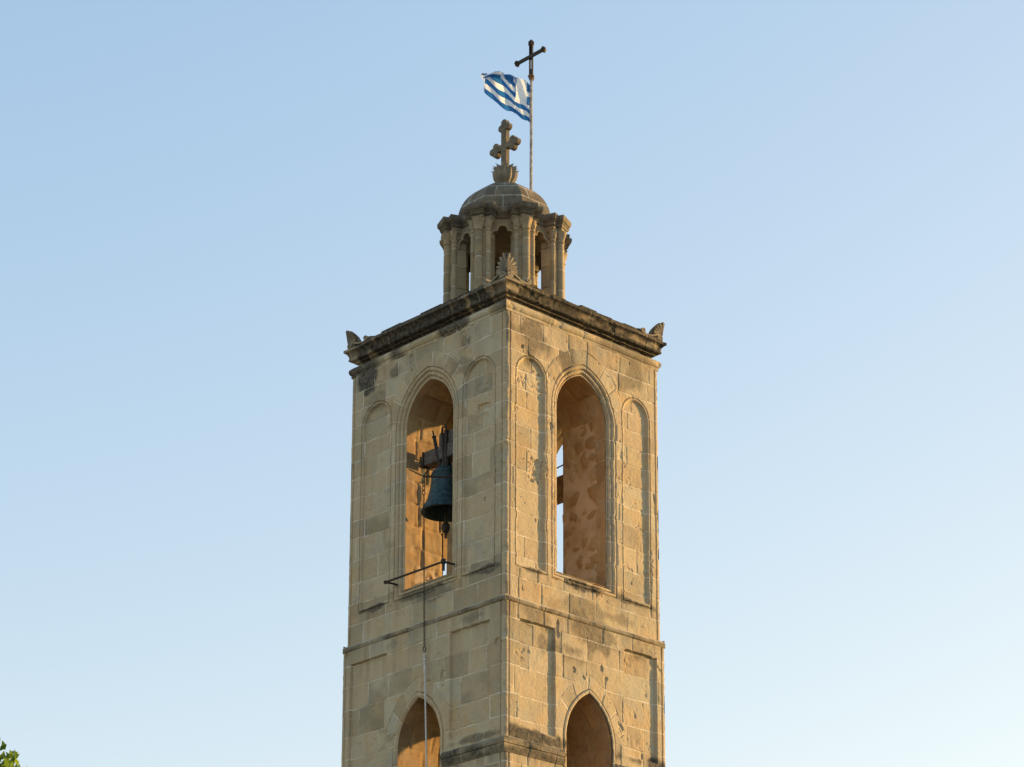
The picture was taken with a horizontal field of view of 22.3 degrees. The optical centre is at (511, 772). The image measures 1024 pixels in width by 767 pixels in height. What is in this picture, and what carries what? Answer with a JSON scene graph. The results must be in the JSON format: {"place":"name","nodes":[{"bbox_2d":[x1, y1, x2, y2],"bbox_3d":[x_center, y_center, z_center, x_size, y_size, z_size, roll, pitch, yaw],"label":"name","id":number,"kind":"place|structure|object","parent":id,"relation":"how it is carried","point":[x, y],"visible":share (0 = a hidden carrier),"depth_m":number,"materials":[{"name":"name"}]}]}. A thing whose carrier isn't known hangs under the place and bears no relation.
{"place":"outdoors","nodes":[
{"label":"outdoors","id":0,"kind":"place"},
{"bbox_2d":[0,0,1023,766],"label":"sky","id":1,"kind":"structure","parent":0,"point":[818,205],"materials":[{"name":"blue"}]},
{"label":"ground","id":2,"kind":"structure","parent":0,"visible":0},
{"bbox_2d":[0,737,19,766],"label":"tree","id":3,"kind":"object","parent":2,"relation":"on","point":[13,760],"visible":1,"depth_m":29.31,"materials":[{"name":"green plant"}]},
{"bbox_2d":[341,119,666,766],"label":"bell tower","id":4,"kind":"structure","parent":2,"relation":"on","point":[509,372],"depth_m":39.56,"materials":[{"name":"stone"}]},
{"bbox_2d":[383,558,454,585],"bbox_3d":[-1.407,-2.972,39.218,0.267,0.195,1.391,14,-20,-42],"label":"guard rod","id":5,"kind":"object","parent":4,"relation":"attached to","point":[443,561],"visible":1,"depth_m":39.03,"materials":[{"name":"black metal"}]},
{"bbox_2d":[420,424,452,538],"bbox_3d":[-1.014,-4.482,39.928,0.822,1.801,0.999,0,-15,0],"label":"church bell","id":6,"kind":"object","parent":4,"relation":"hanging from","point":[437,460],"visible":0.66,"depth_m":39.95,"materials":[{"name":"blue metal"}]},
{"bbox_2d":[422,476,425,651],"bbox_3d":[-1.332,-3.163,39.184,0.060,2.815,0.111,14,-20,-42],"label":"chain","id":7,"kind":"object","parent":6,"relation":"hanging from","point":[423,555],"visible":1,"depth_m":39.22,"materials":[{"name":"black metal"}]},
{"bbox_2d":[423,654,426,766],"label":"rope","id":8,"kind":"object","parent":7,"relation":"hanging from","point":[424,663],"visible":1,"depth_m":38.56,"materials":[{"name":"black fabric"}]},
{"bbox_2d":[514,39,545,190],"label":"flagpole","id":9,"kind":"object","parent":4,"relation":"attached to","point":[529,57],"visible":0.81,"depth_m":43.37,"materials":[{"name":"metal"}]},
{"bbox_2d":[481,71,529,121],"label":"flag","id":10,"kind":"object","parent":9,"relation":"attached to","point":[507,92],"visible":1,"depth_m":43.40,"materials":[{"name":"blue fabric"}]},
{"bbox_2d":[557,475,562,504],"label":"wooden beam","id":11,"kind":"structure","parent":4,"relation":"attached to","point":[559,489],"depth_m":41.66,"materials":[{"name":"brown wood"}]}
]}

